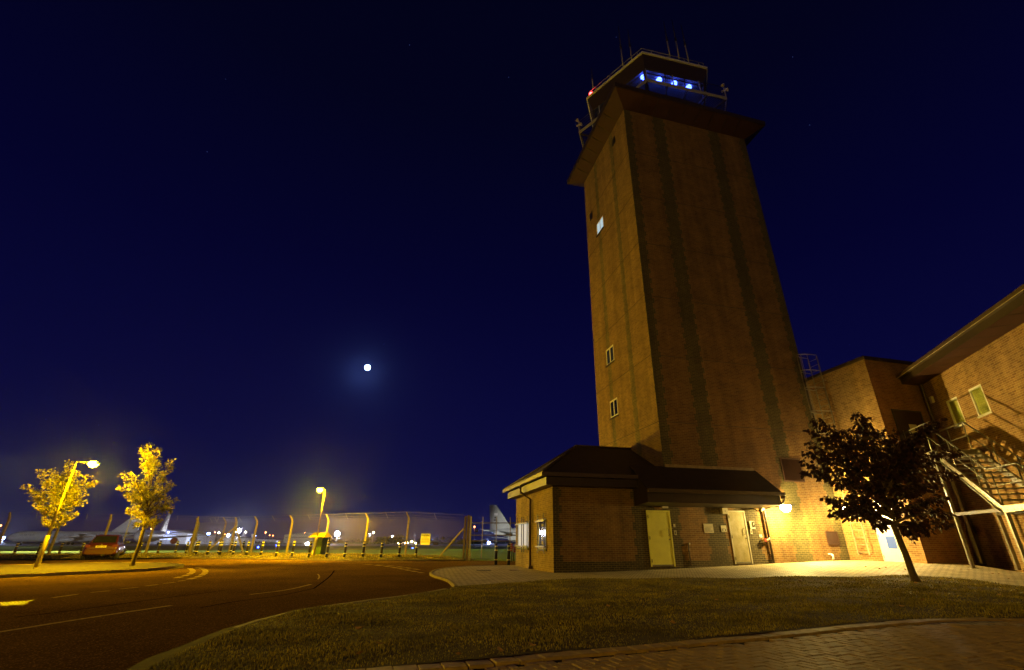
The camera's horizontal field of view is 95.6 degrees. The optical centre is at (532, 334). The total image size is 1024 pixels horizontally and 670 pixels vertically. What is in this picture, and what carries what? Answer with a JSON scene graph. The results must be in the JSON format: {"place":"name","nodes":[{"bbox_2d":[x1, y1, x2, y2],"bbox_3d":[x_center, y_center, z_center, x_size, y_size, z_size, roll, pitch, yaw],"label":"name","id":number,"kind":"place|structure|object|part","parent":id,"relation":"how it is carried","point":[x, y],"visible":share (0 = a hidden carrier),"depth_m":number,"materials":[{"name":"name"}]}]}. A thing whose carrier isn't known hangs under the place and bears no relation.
{"place":"outdoors","nodes":[
{"label":"outdoors","id":0,"kind":"place"},
{"bbox_2d":[217,536,254,542],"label":"maintenance building","id":1,"kind":"structure","parent":0,"point":[246,540],"depth_m":514.05,"materials":[{"name":"grey paint"}]},
{"bbox_2d":[0,542,849,560],"bbox_3d":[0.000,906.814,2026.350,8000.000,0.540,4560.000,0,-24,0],"label":"ground","id":2,"kind":"structure","parent":0,"point":[488,553],"depth_m":57.42,"materials":[{"name":"green plant"}]},
{"bbox_2d":[0,552,471,559],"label":"verge","id":3,"kind":"structure","parent":2,"relation":"on","point":[341,557],"depth_m":29.51,"materials":[{"name":"green plant"}]},
{"bbox_2d":[13,542,19,553],"bbox_3d":[-36.773,15.280,32.989,0.166,0.993,0.166,0,-24,0],"label":"bollard","id":4,"kind":"object","parent":3,"relation":"on","point":[16,548],"visible":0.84,"depth_m":33.00,"materials":[{"name":"black plastic"}]},
{"bbox_2d":[195,540,199,553],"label":"bollard","id":5,"kind":"object","parent":3,"relation":"on","point":[197,548],"visible":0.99,"depth_m":33.72,"materials":[{"name":"black plastic"}]},
{"bbox_2d":[206,541,211,554],"bbox_3d":[-23.174,15.276,33.187,0.166,1.038,0.166,-5,-25,12],"label":"bollard","id":6,"kind":"object","parent":3,"relation":"on","point":[208,548],"visible":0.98,"depth_m":33.17,"materials":[{"name":"black plastic"}]},
{"bbox_2d":[218,540,223,554],"bbox_3d":[-22.245,15.244,33.121,0.166,1.056,0.166,-16,-29,32],"label":"bollard","id":7,"kind":"object","parent":3,"relation":"on","point":[221,546],"visible":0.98,"depth_m":33.08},
{"bbox_2d":[0,512,466,560],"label":"chain link fence","id":8,"kind":"object","parent":3,"relation":"on","point":[195,536],"visible":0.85,"depth_m":34.88,"materials":[{"name":"metal"}]},
{"bbox_2d":[420,534,430,544],"bbox_3d":[-7.145,13.633,30.949,0.750,0.695,0.015,-10,-26,22],"label":"warning sign","id":9,"kind":"object","parent":8,"relation":"attached to","point":[425,539],"visible":1,"depth_m":30.94,"materials":[{"name":"yellow metal"}]},
{"bbox_2d":[232,541,236,554],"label":"bollard","id":10,"kind":"object","parent":3,"relation":"on","point":[234,547],"visible":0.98,"depth_m":32.70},
{"bbox_2d":[245,541,249,554],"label":"bollard","id":11,"kind":"object","parent":3,"relation":"on","point":[247,548],"visible":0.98,"depth_m":32.43,"materials":[{"name":"black plastic"}]},
{"bbox_2d":[259,541,264,554],"bbox_3d":[-18.837,14.887,32.288,0.166,1.049,0.166,15,-28,-30],"label":"bollard","id":12,"kind":"object","parent":3,"relation":"on","point":[262,546],"visible":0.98,"depth_m":32.26,"materials":[{"name":"black plastic"}]},
{"bbox_2d":[275,541,279,556],"bbox_3d":[-16.847,14.143,30.619,0.166,1.032,0.166,-3,-24,7],"label":"bollard","id":13,"kind":"object","parent":3,"relation":"on","point":[277,548],"visible":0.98,"depth_m":30.59,"materials":[{"name":"black plastic"}]},
{"bbox_2d":[291,540,295,555],"bbox_3d":[-15.829,14.155,30.665,0.166,1.071,0.166,5,-24,-10],"label":"bollard","id":14,"kind":"object","parent":3,"relation":"on","point":[293,547],"visible":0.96,"depth_m":30.64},
{"bbox_2d":[307,541,312,557],"bbox_3d":[-14.150,13.655,29.480,0.166,1.030,0.166,-21,-32,39],"label":"bollard","id":15,"kind":"object","parent":3,"relation":"on","point":[309,550],"visible":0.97,"depth_m":29.44,"materials":[{"name":"black plastic"}]},
{"bbox_2d":[313,488,324,555],"bbox_3d":[-14.623,12.598,31.286,0.573,4.350,0.370,0,-24,0],"label":"street lamp","id":16,"kind":"object","parent":3,"relation":"on","point":[318,490],"visible":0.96,"depth_m":31.25,"materials":[{"name":"metal"}]},
{"bbox_2d":[308,532,331,554],"bbox_3d":[-14.850,14.533,32.315,1.159,1.435,1.160,-3,-24,7],"label":"roadside cabinet","id":17,"kind":"object","parent":3,"relation":"on","point":[321,546],"visible":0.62,"depth_m":32.13,"materials":[{"name":"beige plastic"}]},
{"bbox_2d":[325,541,329,556],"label":"bollard","id":18,"kind":"object","parent":3,"relation":"on","point":[327,549],"visible":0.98,"depth_m":29.23,"materials":[{"name":"black plastic"}]},
{"bbox_2d":[343,541,347,556],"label":"bollard","id":19,"kind":"object","parent":3,"relation":"on","point":[345,549],"visible":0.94,"depth_m":29.26,"materials":[{"name":"black plastic"}]},
{"bbox_2d":[361,541,365,556],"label":"bollard","id":20,"kind":"object","parent":3,"relation":"on","point":[363,548],"visible":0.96,"depth_m":28.91,"materials":[{"name":"black plastic"}]},
{"bbox_2d":[380,541,383,556],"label":"bollard","id":21,"kind":"object","parent":3,"relation":"on","point":[381,549],"visible":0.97,"depth_m":28.84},
{"bbox_2d":[398,542,401,556],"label":"bollard","id":22,"kind":"object","parent":3,"relation":"on","point":[399,549],"visible":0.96,"depth_m":28.74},
{"bbox_2d":[1,536,515,542],"bbox_3d":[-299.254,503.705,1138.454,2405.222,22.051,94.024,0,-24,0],"label":"distant woodland","id":23,"kind":"object","parent":2,"relation":"on","point":[339,540],"visible":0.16,"depth_m":1128.48,"materials":[{"name":"green plant"}]},
{"bbox_2d":[251,534,276,542],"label":"white jet","id":24,"kind":"object","parent":2,"relation":"on","point":[266,540],"visible":0.63,"depth_m":711.88,"materials":[{"name":"paint"}]},
{"bbox_2d":[283,533,313,542],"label":"hangar","id":25,"kind":"structure","parent":2,"relation":"on","point":[294,537],"depth_m":549.44,"materials":[{"name":"paint"}]},
{"bbox_2d":[255,549,512,550],"bbox_3d":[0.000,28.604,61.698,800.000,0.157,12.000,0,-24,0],"label":"taxiway","id":26,"kind":"structure","parent":2,"relation":"on","point":[330,549],"depth_m":62.38,"materials":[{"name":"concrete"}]},
{"bbox_2d":[0,544,846,545],"bbox_3d":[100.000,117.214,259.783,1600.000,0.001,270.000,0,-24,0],"label":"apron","id":27,"kind":"object","parent":2,"relation":"on","point":[279,545],"visible":0.26,"depth_m":230.32,"materials":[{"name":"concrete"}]},
{"bbox_2d":[6,516,141,544],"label":"tanker aircraft","id":28,"kind":"object","parent":27,"relation":"on","point":[73,538],"visible":0.79,"depth_m":189.48,"materials":[{"name":"grey paint"}]},
{"bbox_2d":[92,513,214,544],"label":"tanker aircraft","id":29,"kind":"object","parent":27,"relation":"on","point":[154,537],"visible":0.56,"depth_m":175.23,"materials":[{"name":"grey paint"}]},
{"bbox_2d":[150,529,215,543],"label":"hangar","id":30,"kind":"structure","parent":27,"relation":"on","point":[184,539],"depth_m":303.42,"materials":[{"name":"grey metal"}]},
{"bbox_2d":[374,536,391,543],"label":"tree","id":31,"kind":"object","parent":27,"relation":"on","point":[386,540],"visible":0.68,"depth_m":282.96,"materials":[{"name":"green plant"}]},
{"bbox_2d":[389,534,405,543],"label":"tree","id":32,"kind":"object","parent":27,"relation":"on","point":[400,538],"visible":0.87,"depth_m":274.96,"materials":[{"name":"green plant"}]},
{"bbox_2d":[481,505,515,541],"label":"tanker aircraft","id":33,"kind":"object","parent":27,"relation":"on","point":[502,528],"visible":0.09,"depth_m":154.37,"materials":[{"name":"grey paint"}]},
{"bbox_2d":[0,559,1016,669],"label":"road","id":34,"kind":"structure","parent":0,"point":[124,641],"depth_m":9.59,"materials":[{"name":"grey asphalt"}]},
{"bbox_2d":[0,600,31,605],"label":"yellow hatch marking","id":35,"kind":"object","parent":34,"relation":"on","point":[14,603],"visible":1,"depth_m":9.08,"materials":[{"name":"paint"}]},
{"bbox_2d":[0,562,183,577],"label":"island kerb","id":36,"kind":"structure","parent":34,"relation":"on","point":[80,572],"depth_m":17.22,"materials":[{"name":"concrete"}]},
{"bbox_2d":[0,562,184,574],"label":"traffic island","id":37,"kind":"structure","parent":34,"relation":"on","point":[43,568],"depth_m":19.24,"materials":[{"name":"concrete"}]},
{"bbox_2d":[19,459,97,563],"bbox_3d":[-23.764,8.585,22.938,3.547,5.034,2.126,0,-24,0],"label":"tree","id":38,"kind":"object","parent":37,"relation":"on","point":[73,492],"visible":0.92,"depth_m":22.95,"materials":[{"name":"green plant"}]},
{"bbox_2d":[33,461,100,567],"bbox_3d":[-19.990,7.646,19.951,1.299,4.390,0.370,0,-24,0],"label":"street lamp","id":39,"kind":"object","parent":37,"relation":"on","point":[92,464],"visible":0.97,"depth_m":19.92,"materials":[{"name":"metal"}]},
{"bbox_2d":[116,442,179,565],"bbox_3d":[-17.593,7.515,21.095,2.998,5.523,1.948,0,-24,0],"label":"tree","id":40,"kind":"object","parent":37,"relation":"on","point":[143,502],"visible":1,"depth_m":21.07,"materials":[{"name":"green plant"}]},
{"bbox_2d":[81,535,129,559],"bbox_3d":[-27.829,13.850,30.327,2.074,1.452,4.200,14,-28,-29],"label":"parked car","id":41,"kind":"object","parent":34,"relation":"on","point":[104,545],"visible":0.93,"depth_m":29.01,"materials":[{"name":"red paint"}]},
{"bbox_3d":[-27.086,12.964,29.421,1.168,0.383,0.527,14,-28,-29],"label":"rear window","id":42,"kind":"part","parent":41,"relation":"part of","materials":[{"name":"black glass"}]},
{"bbox_2d":[19,570,334,616],"bbox_3d":[-6.968,7.031,13.111,2.679,0.051,12.450,0,-24,0],"label":"road seam","id":43,"kind":"object","parent":34,"relation":"on","point":[199,593],"visible":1,"depth_m":9.72,"materials":[{"name":"black asphalt"}]},
{"bbox_2d":[0,560,422,631],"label":"road markings","id":44,"kind":"object","parent":34,"relation":"on","point":[204,570],"visible":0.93,"depth_m":11.29,"materials":[{"name":"paint"}]},
{"bbox_2d":[181,557,461,560],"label":"kerb","id":45,"kind":"structure","parent":34,"relation":"on","point":[313,559],"depth_m":28.35,"materials":[{"name":"concrete"}]},
{"bbox_2d":[235,589,444,626],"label":"lawn kerb","id":46,"kind":"structure","parent":34,"relation":"on","point":[250,622],"depth_m":8.62,"materials":[{"name":"concrete"}]},
{"bbox_2d":[429,565,490,586],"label":"pavement kerb","id":47,"kind":"structure","parent":34,"relation":"on","point":[449,581],"depth_m":15.42,"materials":[{"name":"concrete"}]},
{"bbox_2d":[465,515,515,560],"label":"palisade gate","id":48,"kind":"structure","parent":34,"relation":"on","point":[468,537],"depth_m":29.99,"materials":[{"name":"metal"}]},
{"bbox_2d":[513,546,515,560],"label":"bollard","id":49,"kind":"object","parent":34,"relation":"on","point":[514,548],"visible":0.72,"depth_m":29.89,"materials":[{"name":"paint"}]},
{"bbox_2d":[0,0,1023,541],"label":"sky","id":50,"kind":"structure","parent":0,"point":[215,215],"materials":[{"name":"blue"}]},
{"bbox_2d":[127,574,1023,669],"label":"lawn","id":51,"kind":"structure","parent":0,"point":[150,661],"depth_m":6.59,"materials":[{"name":"plant"}]},
{"bbox_2d":[799,411,964,581],"bbox_3d":[11.142,4.679,14.101,5.960,5.158,2.052,0,-24,0],"label":"tree","id":52,"kind":"object","parent":51,"relation":"on","point":[884,472],"visible":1,"depth_m":14.19,"materials":[{"name":"green plant"}]},
{"bbox_2d":[347,617,1023,669],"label":"path pavers","id":53,"kind":"object","parent":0,"point":[903,645],"visible":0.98,"depth_m":4.80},
{"bbox_2d":[473,624,921,669],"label":"curb","id":54,"kind":"structure","parent":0,"point":[556,661],"depth_m":5.02,"materials":[{"name":"grey concrete"}]},
{"bbox_2d":[429,560,1023,626],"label":"pavement","id":55,"kind":"structure","parent":0,"point":[467,575],"depth_m":16.12,"materials":[{"name":"grey concrete"}]},
{"bbox_2d":[494,544,497,564],"bbox_3d":[-1.883,11.370,23.935,0.166,1.086,0.166,20,-31,-38],"label":"bollard","id":56,"kind":"object","parent":55,"relation":"on","point":[496,553],"visible":0.98,"depth_m":23.89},
{"bbox_2d":[507,544,509,564],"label":"bollard","id":57,"kind":"object","parent":55,"relation":"on","point":[508,554],"visible":0.97,"depth_m":23.58,"materials":[{"name":"black plastic"}]},
{"bbox_2d":[508,543,512,561],"bbox_3d":[-1.372,13.390,28.544,0.264,1.043,0.092,2,-24,-5],"label":"red notice board","id":58,"kind":"object","parent":55,"relation":"on","point":[511,544],"visible":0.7,"depth_m":28.60,"materials":[{"name":"paint"}]},
{"bbox_2d":[503,445,785,572],"bbox_3d":[4.633,8.062,21.961,10.650,5.600,8.145,6,-25,-14],"label":"gatehouse","id":59,"kind":"object","parent":55,"relation":"on","point":[579,508],"visible":0.98,"depth_m":19.24,"materials":[{"name":"brick"}]},
{"bbox_2d":[515,517,528,551],"bbox_3d":[-0.493,9.466,22.014,0.145,1.540,2.360,6,-25,-14],"label":"window","id":60,"kind":"structure","parent":59,"relation":"in","point":[523,527],"depth_m":21.84,"materials":[{"name":"white glass"}]},
{"bbox_2d":[535,513,546,553],"bbox_3d":[0.344,8.231,19.250,0.145,1.540,1.320,6,-25,-14],"label":"window","id":61,"kind":"structure","parent":59,"relation":"in","point":[541,523],"depth_m":19.21,"materials":[{"name":"glass"}]},
{"bbox_2d":[646,510,675,566],"bbox_3d":[5.243,8.313,19.005,1.100,2.110,0.091,6,-25,-14],"label":"door","id":62,"kind":"structure","parent":59,"relation":"in","point":[661,548],"depth_m":19.01,"materials":[{"name":"beige paint"}]},
{"bbox_2d":[703,524,713,532],"bbox_3d":[7.498,8.234,19.749,0.450,0.360,0.021,6,-25,-14],"label":"notice board","id":63,"kind":"object","parent":59,"relation":"attached to","point":[708,528],"visible":1,"depth_m":19.74,"materials":[{"name":"beige plastic"}]},
{"bbox_2d":[720,525,726,531],"bbox_3d":[8.221,8.320,19.929,0.270,0.250,0.022,6,-25,-14],"label":"warning notice","id":64,"kind":"object","parent":59,"relation":"attached to","point":[723,528],"visible":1,"depth_m":19.92,"materials":[{"name":"beige plastic"}]},
{"bbox_2d":[720,508,727,513],"bbox_3d":[8.336,7.660,20.179,0.270,0.240,0.163,6,-25,-14],"label":"alarm box","id":65,"kind":"object","parent":59,"relation":"attached to","point":[723,510],"visible":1,"depth_m":20.12,"materials":[{"name":"beige plastic"}]},
{"bbox_2d":[727,510,752,563],"bbox_3d":[8.929,8.683,19.968,0.890,2.100,0.091,6,-25,-14],"label":"door","id":66,"kind":"structure","parent":59,"relation":"in","point":[739,535],"depth_m":19.96,"materials":[{"name":"beige paint"}]},
{"bbox_2d":[749,521,754,528],"bbox_3d":[9.629,8.321,20.310,0.250,0.320,0.103,6,-25,-14],"label":"wall telephone","id":67,"kind":"object","parent":59,"relation":"attached to","point":[751,524],"depth_m":20.30,"materials":[{"name":"beige plastic"}]},
{"bbox_2d":[775,504,794,511],"bbox_3d":[10.766,7.591,20.344,1.356,0.320,0.674,-1,-24,3],"label":"floodlight","id":68,"kind":"object","parent":59,"relation":"attached to","point":[785,507],"visible":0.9,"depth_m":20.17,"materials":[{"name":"paint"}]},
{"bbox_2d":[567,21,849,562],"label":"control tower","id":69,"kind":"structure","parent":55,"relation":"on","point":[695,353],"depth_m":25.78,"materials":[{"name":"brick"}]},
{"bbox_2d":[596,216,603,237],"bbox_3d":[4.529,-7.327,31.226,0.110,1.040,1.180,6,-25,-14],"label":"window","id":70,"kind":"structure","parent":69,"relation":"in","point":[600,225],"depth_m":31.25,"materials":[{"name":"white glass"}]},
{"bbox_2d":[605,345,614,367],"bbox_3d":[4.547,1.227,27.329,0.110,1.080,1.140,6,-25,-14],"label":"window","id":71,"kind":"structure","parent":69,"relation":"in","point":[610,351],"depth_m":27.37,"materials":[{"name":"white glass"}]},
{"bbox_2d":[609,397,618,419],"bbox_3d":[4.550,4.127,26.023,0.110,1.060,1.080,6,-25,-14],"label":"window","id":72,"kind":"structure","parent":69,"relation":"in","point":[613,404],"depth_m":26.06,"materials":[{"name":"white glass"}]},
{"bbox_2d":[804,356,986,565],"bbox_3d":[19.875,6.332,22.391,10.382,9.110,3.675,6,-25,-14],"label":"annex","id":73,"kind":"object","parent":55,"relation":"on","point":[878,392],"visible":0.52,"depth_m":20.95,"materials":[{"name":"brick"}]},
{"bbox_2d":[796,354,872,555],"bbox_3d":[14.149,5.341,22.109,1.172,9.349,0.590,6,-25,-14],"label":"caged ladder","id":74,"kind":"object","parent":73,"relation":"attached to","point":[831,411],"visible":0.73,"depth_m":22.95,"materials":[{"name":"metal"}]},
{"bbox_2d":[876,510,903,561],"bbox_3d":[15.008,8.428,19.570,0.082,2.080,1.040,6,-25,-14],"label":"door","id":75,"kind":"structure","parent":73,"relation":"in","point":[891,552],"depth_m":19.50,"materials":[{"name":"white paint"}]},
{"bbox_2d":[891,409,933,452],"bbox_3d":[16.852,4.365,20.490,1.710,2.130,0.065,6,-25,-14],"label":"upper door","id":76,"kind":"structure","parent":73,"relation":"in","point":[905,420],"depth_m":20.65,"materials":[{"name":"paint"}]},
{"bbox_2d":[896,284,1023,572],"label":"office building","id":77,"kind":"structure","parent":55,"relation":"on","point":[971,373],"depth_m":17.65,"materials":[{"name":"brick"}]},
{"bbox_2d":[929,396,934,402],"bbox_3d":[18.078,2.931,20.995,0.099,0.280,0.180,-6,-25,13],"label":"vent box","id":78,"kind":"object","parent":77,"relation":"attached to","point":[931,399],"visible":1,"depth_m":20.94,"materials":[{"name":"beige plastic"}]},
{"bbox_2d":[946,397,966,428],"bbox_3d":[17.830,3.261,19.503,0.125,1.180,0.860,-6,-25,13],"label":"window","id":79,"kind":"structure","parent":77,"relation":"in","point":[955,398],"depth_m":19.61,"materials":[{"name":"white glass"}]},
{"bbox_2d":[968,384,991,417],"bbox_3d":[17.412,2.566,18.033,0.125,1.150,0.860,-6,-25,13],"label":"window","id":80,"kind":"structure","parent":77,"relation":"in","point":[975,402],"depth_m":18.11,"materials":[{"name":"white glass"}]},
{"bbox_2d":[903,421,1023,569],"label":"fire escape stair","id":81,"kind":"object","parent":55,"relation":"on","point":[999,509],"visible":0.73,"depth_m":16.68,"materials":[{"name":"metal"}]}
]}

